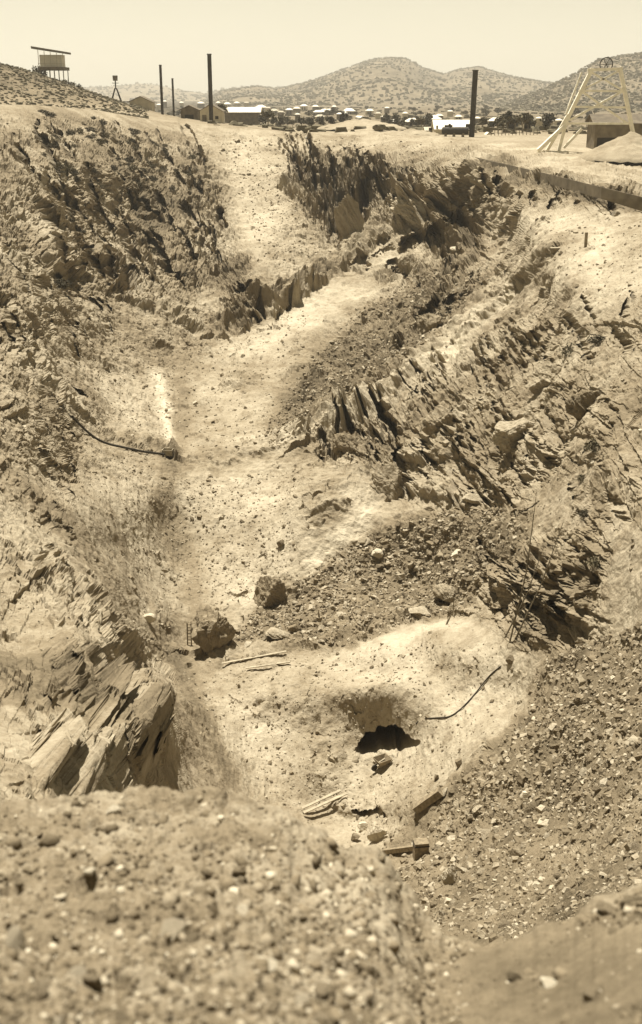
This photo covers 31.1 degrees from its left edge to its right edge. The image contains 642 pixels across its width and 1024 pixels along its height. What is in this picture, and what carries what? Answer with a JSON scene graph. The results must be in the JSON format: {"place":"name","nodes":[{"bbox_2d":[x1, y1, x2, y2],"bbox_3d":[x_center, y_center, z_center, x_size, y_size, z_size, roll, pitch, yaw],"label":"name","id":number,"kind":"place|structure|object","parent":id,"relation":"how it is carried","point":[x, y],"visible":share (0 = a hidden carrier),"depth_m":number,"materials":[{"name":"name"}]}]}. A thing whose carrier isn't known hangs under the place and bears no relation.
{"place":"outdoors","nodes":[
{"label":"outdoors","id":0,"kind":"place"},
{"bbox_2d":[84,84,218,100],"bbox_3d":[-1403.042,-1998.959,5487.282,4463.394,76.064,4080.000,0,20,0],"label":"distant hills","id":1,"kind":"structure","parent":0,"point":[125,95],"depth_m":4703.93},
{"bbox_2d":[0,105,641,947],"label":"open cut","id":2,"kind":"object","parent":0,"point":[84,711],"visible":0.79,"depth_m":115.97,"materials":[{"name":"soil"}]},
{"bbox_2d":[53,278,71,288],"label":"bush","id":3,"kind":"object","parent":2,"relation":"on","point":[63,284],"visible":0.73,"depth_m":150.64,"materials":[{"name":"brown plant"}]},
{"bbox_2d":[71,415,164,454],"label":"long pipe","id":4,"kind":"object","parent":2,"relation":"on","point":[102,441],"visible":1,"depth_m":124.61,"materials":[{"name":"metal"}]},
{"bbox_2d":[143,613,154,622],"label":"boulder","id":5,"kind":"object","parent":2,"relation":"on","point":[149,617],"visible":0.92,"depth_m":99.13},
{"bbox_2d":[162,448,173,458],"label":"mine cart","id":6,"kind":"object","parent":2,"relation":"on","point":[168,452],"visible":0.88,"depth_m":129.48,"materials":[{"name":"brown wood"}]},
{"bbox_2d":[190,604,235,652],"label":"boulder","id":7,"kind":"object","parent":2,"relation":"on","point":[211,630],"visible":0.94,"depth_m":101.43,"materials":[{"name":"stone"}]},
{"bbox_2d":[222,651,285,663],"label":"plank","id":8,"kind":"object","parent":2,"relation":"on","point":[253,657],"visible":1,"depth_m":100.26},
{"bbox_2d":[246,661,290,668],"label":"plank","id":9,"kind":"object","parent":2,"relation":"on","point":[267,664],"visible":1,"depth_m":98.49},
{"bbox_2d":[252,576,287,607],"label":"boulder","id":10,"kind":"object","parent":2,"relation":"on","point":[269,591],"visible":0.9,"depth_m":111.04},
{"bbox_2d":[265,627,289,638],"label":"boulder","id":11,"kind":"object","parent":2,"relation":"on","point":[273,633],"visible":1,"depth_m":104.08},
{"bbox_2d":[288,624,298,632],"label":"boulder","id":12,"kind":"object","parent":2,"relation":"on","point":[293,628],"visible":0.94,"depth_m":105.02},
{"bbox_2d":[0,118,641,942],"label":"rubble","id":13,"kind":"object","parent":2,"relation":"on","point":[622,696],"visible":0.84,"depth_m":85.77,"materials":[{"name":"gravel"}]},
{"bbox_2d":[480,829,490,840],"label":"rock","id":14,"kind":"object","parent":13,"relation":"on","point":[484,832],"visible":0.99,"depth_m":69.55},
{"bbox_2d":[630,842,640,850],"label":"rock","id":15,"kind":"object","parent":13,"relation":"on","point":[635,846],"visible":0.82,"depth_m":43.80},
{"bbox_2d":[302,789,340,808],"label":"plank","id":16,"kind":"object","parent":2,"relation":"on","point":[321,799],"visible":1,"depth_m":87.48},
{"bbox_2d":[303,792,346,813],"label":"plank","id":17,"kind":"object","parent":2,"relation":"on","point":[324,803],"visible":1,"depth_m":87.10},
{"bbox_2d":[334,193,364,237],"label":"rock outcrop","id":18,"kind":"object","parent":2,"relation":"on","point":[348,218],"visible":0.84,"depth_m":211.46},
{"bbox_2d":[332,430,367,456],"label":"rock outcrop","id":19,"kind":"object","parent":2,"relation":"on","point":[344,442],"visible":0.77,"depth_m":128.89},
{"bbox_2d":[357,821,367,831],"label":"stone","id":20,"kind":"object","parent":2,"relation":"on","point":[362,826],"visible":1,"depth_m":84.56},
{"bbox_2d":[367,823,386,841],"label":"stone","id":21,"kind":"object","parent":2,"relation":"on","point":[376,833],"visible":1,"depth_m":82.22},
{"bbox_2d":[371,548,383,557],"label":"boulder","id":22,"kind":"object","parent":2,"relation":"on","point":[377,552],"visible":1,"depth_m":114.63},
{"bbox_2d":[371,753,393,770],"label":"wheelbarrow","id":23,"kind":"object","parent":2,"relation":"on","point":[383,759],"visible":1,"depth_m":89.20,"materials":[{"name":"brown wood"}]},
{"bbox_2d":[369,462,404,501],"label":"rock outcrop","id":24,"kind":"object","parent":2,"relation":"on","point":[387,480],"visible":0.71,"depth_m":121.48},
{"bbox_2d":[382,845,412,853],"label":"plank","id":25,"kind":"object","parent":2,"relation":"on","point":[401,849],"visible":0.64,"depth_m":78.47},
{"bbox_2d":[398,253,418,275],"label":"boulder","id":26,"kind":"object","parent":2,"relation":"on","point":[407,262],"visible":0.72,"depth_m":191.44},
{"bbox_2d":[390,195,429,229],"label":"rock outcrop","id":27,"kind":"object","parent":2,"relation":"on","point":[402,207],"visible":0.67,"depth_m":207.41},
{"bbox_2d":[408,606,430,614],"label":"boulder","id":28,"kind":"object","parent":2,"relation":"on","point":[423,610],"visible":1,"depth_m":100.84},
{"bbox_2d":[412,837,429,860],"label":"timber block","id":29,"kind":"object","parent":2,"relation":"on","point":[421,846],"depth_m":74.70,"materials":[{"name":"wood"}]},
{"bbox_2d":[412,787,442,813],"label":"plank","id":30,"kind":"object","parent":2,"relation":"on","point":[427,800],"visible":1,"depth_m":79.44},
{"bbox_2d":[415,313,442,334],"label":"boulder","id":31,"kind":"object","parent":2,"relation":"on","point":[427,322],"visible":0.95,"depth_m":155.81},
{"bbox_2d":[420,405,453,437],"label":"rock outcrop","id":32,"kind":"object","parent":2,"relation":"on","point":[434,419],"visible":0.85,"depth_m":124.14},
{"bbox_2d":[432,583,454,603],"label":"boulder","id":33,"kind":"object","parent":2,"relation":"on","point":[444,592],"visible":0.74,"depth_m":102.48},
{"bbox_2d":[440,865,456,884],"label":"boulder","id":34,"kind":"object","parent":2,"relation":"on","point":[449,876],"visible":0.95,"depth_m":65.44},
{"bbox_2d":[416,666,500,723],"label":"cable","id":35,"kind":"object","parent":2,"relation":"on","point":[467,701],"visible":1,"depth_m":86.52,"materials":[{"name":"rubber"}]},
{"bbox_2d":[461,493,482,504],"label":"boulder","id":36,"kind":"object","parent":2,"relation":"on","point":[472,498],"visible":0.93,"depth_m":108.95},
{"bbox_2d":[468,185,484,208],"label":"rock outcrop","id":37,"kind":"object","parent":2,"relation":"on","point":[476,193],"visible":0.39,"depth_m":193.26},
{"bbox_2d":[497,918,509,927],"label":"rock","id":38,"kind":"object","parent":2,"relation":"on","point":[503,923],"visible":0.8,"depth_m":49.09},
{"bbox_2d":[492,417,534,452],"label":"rock outcrop","id":39,"kind":"object","parent":2,"relation":"on","point":[506,435],"visible":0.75,"depth_m":107.70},
{"bbox_2d":[509,846,524,856],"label":"boulder","id":40,"kind":"object","parent":2,"relation":"on","point":[516,851],"visible":0.92,"depth_m":61.02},
{"bbox_2d":[501,499,535,642],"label":"dry stalk","id":41,"kind":"object","parent":2,"relation":"on","point":[521,594],"visible":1,"depth_m":84.61,"materials":[{"name":"brown plant"}]},
{"bbox_2d":[504,547,543,637],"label":"dry stalk","id":42,"kind":"object","parent":2,"relation":"on","point":[530,585],"visible":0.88,"depth_m":86.29,"materials":[{"name":"brown plant"}]},
{"bbox_2d":[512,523,562,643],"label":"dry stalk","id":43,"kind":"object","parent":2,"relation":"on","point":[539,588],"visible":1,"depth_m":84.60,"materials":[{"name":"brown plant"}]},
{"bbox_2d":[525,360,561,394],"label":"rock outcrop","id":44,"kind":"object","parent":2,"relation":"on","point":[544,374],"visible":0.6,"depth_m":110.91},
{"bbox_2d":[472,156,641,210],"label":"retaining board","id":45,"kind":"object","parent":2,"relation":"on","point":[625,199],"visible":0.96,"depth_m":147.16,"materials":[{"name":"wood"}]},
{"bbox_2d":[560,342,581,356],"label":"bush","id":46,"kind":"object","parent":2,"relation":"on","point":[565,351],"visible":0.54,"depth_m":111.84,"materials":[{"name":"brown plant"}]},
{"bbox_2d":[565,390,600,420],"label":"boulder","id":47,"kind":"object","parent":2,"relation":"on","point":[579,404],"visible":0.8,"depth_m":96.95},
{"bbox_2d":[584,438,598,452],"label":"bush","id":48,"kind":"object","parent":2,"relation":"on","point":[588,445],"visible":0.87,"depth_m":89.99,"materials":[{"name":"brown plant"}]},
{"bbox_2d":[586,556,601,568],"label":"bush","id":49,"kind":"object","parent":2,"relation":"on","point":[594,562],"visible":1,"depth_m":78.46,"materials":[{"name":"brown plant"}]},
{"bbox_2d":[586,333,604,343],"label":"bush","id":50,"kind":"object","parent":2,"relation":"on","point":[592,339],"visible":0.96,"depth_m":107.04,"materials":[{"name":"brown plant"}]},
{"bbox_2d":[578,131,641,162],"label":"spoil heap","id":51,"kind":"object","parent":2,"relation":"on","point":[627,147],"visible":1,"depth_m":191.63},
{"bbox_2d":[0,785,641,1023],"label":"spoil bank","id":52,"kind":"structure","parent":0,"point":[481,966],"depth_m":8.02,"materials":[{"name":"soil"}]},
{"bbox_2d":[0,1016,13,1023],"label":"stone","id":53,"kind":"object","parent":52,"relation":"on","point":[6,1020],"visible":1,"depth_m":5.13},
{"bbox_2d":[4,925,25,949],"bbox_3d":[-1.739,2.439,6.566,0.111,0.076,0.170,19,60,-14],"label":"stone","id":54,"kind":"object","parent":52,"relation":"on","point":[15,938],"visible":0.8,"depth_m":6.55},
{"bbox_2d":[12,1009,25,1016],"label":"stone","id":55,"kind":"object","parent":52,"relation":"on","point":[19,1012],"visible":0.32,"depth_m":5.50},
{"bbox_2d":[35,982,48,1001],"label":"stone","id":56,"kind":"object","parent":52,"relation":"on","point":[41,991],"visible":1,"depth_m":5.76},
{"bbox_2d":[54,1013,66,1023],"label":"stone","id":57,"kind":"object","parent":52,"relation":"on","point":[60,1019],"visible":0.97,"depth_m":5.28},
{"bbox_2d":[64,965,86,978],"bbox_3d":[-1.274,2.417,5.990,0.109,0.056,0.142,11,45,6],"label":"stone","id":58,"kind":"object","parent":52,"relation":"on","point":[79,970],"visible":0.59,"depth_m":6.00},
{"bbox_2d":[84,867,95,875],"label":"stone","id":59,"kind":"object","parent":52,"relation":"on","point":[89,871],"visible":1,"depth_m":7.98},
{"bbox_2d":[85,1013,97,1022],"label":"stone","id":60,"kind":"object","parent":52,"relation":"on","point":[89,1016],"visible":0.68,"depth_m":5.53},
{"bbox_2d":[82,975,102,989],"bbox_3d":[-1.179,2.435,5.963,0.107,0.139,0.056,2,42,21],"label":"stone","id":61,"kind":"object","parent":52,"relation":"on","point":[94,982],"visible":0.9,"depth_m":5.92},
{"bbox_2d":[106,804,120,814],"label":"stone","id":62,"kind":"object","parent":52,"relation":"on","point":[113,809],"visible":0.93,"depth_m":9.87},
{"bbox_2d":[114,1011,130,1023],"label":"stone","id":63,"kind":"object","parent":52,"relation":"on","point":[120,1017],"visible":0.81,"depth_m":5.42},
{"bbox_2d":[162,901,174,909],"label":"stone","id":64,"kind":"object","parent":52,"relation":"on","point":[169,905],"visible":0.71,"depth_m":7.21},
{"bbox_2d":[159,917,189,944],"bbox_3d":[-0.865,2.517,6.793,0.157,0.193,0.222,2,20,4],"label":"stone","id":65,"kind":"object","parent":52,"relation":"on","point":[175,927],"visible":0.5,"depth_m":6.79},
{"bbox_2d":[170,988,193,1000],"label":"stone","id":66,"kind":"object","parent":52,"relation":"on","point":[174,996],"visible":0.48,"depth_m":5.66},
{"bbox_2d":[186,931,200,942],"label":"stone","id":67,"kind":"object","parent":52,"relation":"on","point":[193,936],"visible":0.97,"depth_m":6.61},
{"bbox_2d":[194,885,212,897],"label":"stone","id":68,"kind":"object","parent":52,"relation":"on","point":[200,889],"visible":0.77,"depth_m":7.65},
{"bbox_2d":[200,869,213,875],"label":"stone","id":69,"kind":"object","parent":52,"relation":"on","point":[205,872],"visible":0.98,"depth_m":8.27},
{"bbox_2d":[222,933,234,944],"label":"stone","id":70,"kind":"object","parent":52,"relation":"on","point":[229,937],"visible":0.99,"depth_m":6.58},
{"bbox_2d":[236,904,247,914],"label":"stone","id":71,"kind":"object","parent":52,"relation":"on","point":[242,909],"visible":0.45,"depth_m":7.36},
{"bbox_2d":[257,956,276,972],"bbox_3d":[-0.292,2.476,6.337,0.123,0.074,0.107,14,24,35],"label":"stone","id":72,"kind":"object","parent":52,"relation":"on","point":[272,964],"visible":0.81,"depth_m":6.32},
{"bbox_2d":[267,999,279,1014],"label":"stone","id":73,"kind":"object","parent":52,"relation":"on","point":[272,1007],"visible":0.92,"depth_m":5.54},
{"bbox_2d":[294,992,310,1005],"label":"stone","id":74,"kind":"object","parent":52,"relation":"on","point":[301,997],"visible":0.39,"depth_m":5.71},
{"bbox_2d":[312,856,321,864],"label":"stone","id":75,"kind":"object","parent":52,"relation":"on","point":[316,860],"visible":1,"depth_m":9.12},
{"bbox_2d":[314,981,330,999],"bbox_3d":[0.003,2.540,6.142,0.086,0.047,0.101,5,20,14],"label":"stone","id":76,"kind":"object","parent":52,"relation":"on","point":[321,989],"visible":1,"depth_m":6.13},
{"bbox_2d":[315,1011,333,1023],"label":"stone","id":77,"kind":"object","parent":52,"relation":"on","point":[323,1018],"visible":1,"depth_m":5.50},
{"bbox_2d":[342,1009,358,1023],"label":"stone","id":78,"kind":"object","parent":52,"relation":"on","point":[349,1015],"visible":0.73,"depth_m":5.57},
{"bbox_2d":[353,930,369,943],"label":"stone","id":79,"kind":"object","parent":52,"relation":"on","point":[361,937],"visible":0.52,"depth_m":7.65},
{"bbox_2d":[364,907,376,918],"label":"stone","id":80,"kind":"object","parent":52,"relation":"on","point":[371,913],"visible":0.61,"depth_m":8.42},
{"bbox_2d":[429,1009,446,1019],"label":"stone","id":81,"kind":"object","parent":52,"relation":"on","point":[433,1012],"visible":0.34,"depth_m":7.36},
{"bbox_2d":[507,972,522,981],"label":"stone","id":82,"kind":"object","parent":52,"relation":"on","point":[512,977],"visible":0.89,"depth_m":7.92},
{"bbox_2d":[539,976,556,988],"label":"stone","id":83,"kind":"object","parent":52,"relation":"on","point":[546,982],"visible":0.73,"depth_m":7.47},
{"bbox_2d":[582,986,601,1001],"bbox_3d":[1.570,2.797,6.667,0.168,0.065,0.134,19,30,-32],"label":"stone","id":84,"kind":"object","parent":52,"relation":"on","point":[591,994],"visible":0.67,"depth_m":6.64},
{"bbox_2d":[596,900,619,914],"bbox_3d":[2.182,3.019,8.795,0.153,0.079,0.198,9,12,-34],"label":"stone","id":85,"kind":"object","parent":52,"relation":"on","point":[605,908],"visible":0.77,"depth_m":8.76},
{"bbox_2d":[619,895,641,909],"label":"stone","id":86,"kind":"object","parent":52,"relation":"on","point":[628,899],"visible":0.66,"depth_m":8.64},
{"bbox_2d":[627,913,641,919],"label":"stone","id":87,"kind":"object","parent":52,"relation":"on","point":[634,916],"visible":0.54,"depth_m":8.37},
{"bbox_2d":[0,65,641,147],"bbox_3d":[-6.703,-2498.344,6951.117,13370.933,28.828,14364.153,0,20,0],"label":"ground","id":88,"kind":"structure","parent":0,"point":[579,140],"depth_m":311.12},
{"bbox_2d":[29,65,47,75],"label":"bush","id":89,"kind":"object","parent":88,"relation":"on","point":[37,70],"visible":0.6,"depth_m":347.02,"materials":[{"name":"grey plant"}]},
{"bbox_2d":[31,46,70,83],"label":"elevated ore bin","id":90,"kind":"structure","parent":88,"relation":"on","point":[54,63],"depth_m":345.08,"materials":[{"name":"wood"}]},
{"bbox_2d":[0,63,148,118],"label":"hillside grass","id":91,"kind":"structure","parent":88,"relation":"on","point":[95,95],"depth_m":311.72,"materials":[{"name":"beige plant"}]},
{"bbox_2d":[112,75,127,101],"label":"water tank stand","id":92,"kind":"object","parent":88,"relation":"on","point":[115,78],"visible":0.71,"depth_m":375.14,"materials":[{"name":"metal"}]},
{"bbox_2d":[127,96,155,111],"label":"roof shed","id":93,"kind":"structure","parent":88,"relation":"on","point":[145,102],"depth_m":347.40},
{"bbox_2d":[159,65,163,114],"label":"chimney","id":94,"kind":"object","parent":88,"relation":"on","point":[161,88],"visible":0.94,"depth_m":323.77,"materials":[{"name":"metal"}]},
{"bbox_2d":[171,78,174,115],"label":"chimney","id":95,"kind":"object","parent":88,"relation":"on","point":[173,103],"visible":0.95,"depth_m":366.79,"materials":[{"name":"metal"}]},
{"bbox_2d":[178,105,200,119],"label":"shed","id":96,"kind":"structure","parent":88,"relation":"on","point":[190,112],"depth_m":329.46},
{"bbox_2d":[207,54,212,120],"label":"chimney","id":97,"kind":"object","parent":88,"relation":"on","point":[210,93],"visible":0.97,"depth_m":301.82,"materials":[{"name":"metal"}]},
{"bbox_2d":[198,104,225,122],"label":"gabled shed","id":98,"kind":"structure","parent":88,"relation":"on","point":[218,114],"depth_m":315.45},
{"bbox_2d":[225,107,261,124],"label":"long shed","id":99,"kind":"structure","parent":88,"relation":"on","point":[247,115],"depth_m":472.52,"materials":[{"name":"metal"}]},
{"bbox_2d":[261,109,274,125],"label":"tree","id":100,"kind":"object","parent":88,"relation":"on","point":[267,114],"visible":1,"depth_m":326.24,"materials":[{"name":"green plant"}]},
{"bbox_2d":[338,112,348,121],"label":"tree","id":101,"kind":"object","parent":88,"relation":"on","point":[343,117],"visible":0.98,"depth_m":407.72,"materials":[{"name":"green plant"}]},
{"bbox_2d":[317,118,405,129],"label":"spoil heap","id":102,"kind":"object","parent":88,"relation":"on","point":[352,123],"visible":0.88,"depth_m":300.47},
{"bbox_2d":[155,105,640,133],"bbox_3d":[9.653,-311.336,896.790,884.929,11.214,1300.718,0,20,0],"label":"plain scrub","id":103,"kind":"object","parent":88,"relation":"on","point":[381,127],"visible":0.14,"depth_m":363.22,"materials":[{"name":"beige plant"}]},
{"bbox_2d":[384,128,438,135],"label":"spoil heap","id":104,"kind":"object","parent":88,"relation":"on","point":[410,131],"visible":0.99,"depth_m":278.81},
{"bbox_2d":[431,120,469,134],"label":"boiler house","id":105,"kind":"structure","parent":88,"relation":"on","point":[437,126],"depth_m":286.94,"materials":[{"name":"metal"}]},
{"bbox_2d":[442,124,468,136],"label":"boiler","id":106,"kind":"object","parent":88,"relation":"on","point":[449,129],"visible":0.91,"depth_m":273.87,"materials":[{"name":"metal"}]},
{"bbox_2d":[469,70,478,136],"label":"chimney","id":107,"kind":"object","parent":88,"relation":"on","point":[473,104],"visible":0.95,"depth_m":272.93,"materials":[{"name":"metal"}]},
{"bbox_2d":[494,116,507,125],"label":"tree","id":108,"kind":"object","parent":88,"relation":"on","point":[500,121],"visible":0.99,"depth_m":287.08,"materials":[{"name":"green plant"}]},
{"bbox_2d":[502,111,513,128],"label":"tree","id":109,"kind":"object","parent":88,"relation":"on","point":[507,114],"visible":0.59,"depth_m":303.08,"materials":[{"name":"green plant"}]},
{"bbox_2d":[507,114,518,131],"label":"tree","id":110,"kind":"object","parent":88,"relation":"on","point":[512,119],"visible":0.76,"depth_m":298.69,"materials":[{"name":"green plant"}]},
{"bbox_2d":[515,112,532,132],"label":"tree","id":111,"kind":"object","parent":88,"relation":"on","point":[524,118],"visible":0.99,"depth_m":290.65,"materials":[{"name":"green plant"}]},
{"bbox_2d":[539,112,558,128],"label":"tree","id":112,"kind":"object","parent":88,"relation":"on","point":[547,118],"visible":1,"depth_m":321.37,"materials":[{"name":"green plant"}]},
{"bbox_2d":[537,57,634,152],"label":"headframe","id":113,"kind":"object","parent":88,"relation":"on","point":[564,124],"visible":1,"depth_m":209.34,"materials":[{"name":"wood"}]},
{"bbox_2d":[585,114,641,148],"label":"ore bin","id":114,"kind":"object","parent":88,"relation":"on","point":[598,135],"visible":0.45,"depth_m":225.01,"materials":[{"name":"wood"}]},
{"bbox_2d":[0,0,641,137],"label":"sky","id":115,"kind":"structure","parent":0,"point":[273,43],"materials":[{"name":"beige"}]},
{"bbox_2d":[213,58,548,105],"bbox_3d":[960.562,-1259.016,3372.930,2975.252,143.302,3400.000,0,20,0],"label":"hills","id":116,"kind":"structure","parent":0,"point":[392,73],"depth_m":2480.53,"materials":[{"name":"soil"}]},
{"bbox_2d":[83,52,641,111],"bbox_3d":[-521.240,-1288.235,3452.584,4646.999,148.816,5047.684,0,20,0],"label":"hillside scrub","id":117,"kind":"object","parent":116,"relation":"on","point":[514,103],"visible":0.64,"depth_m":2046.64,"materials":[{"name":"beige plant"}]},
{"bbox_2d":[509,55,641,110],"bbox_3d":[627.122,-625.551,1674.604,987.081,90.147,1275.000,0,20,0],"label":"wooded hill","id":118,"kind":"structure","parent":0,"point":[632,69],"depth_m":1433.12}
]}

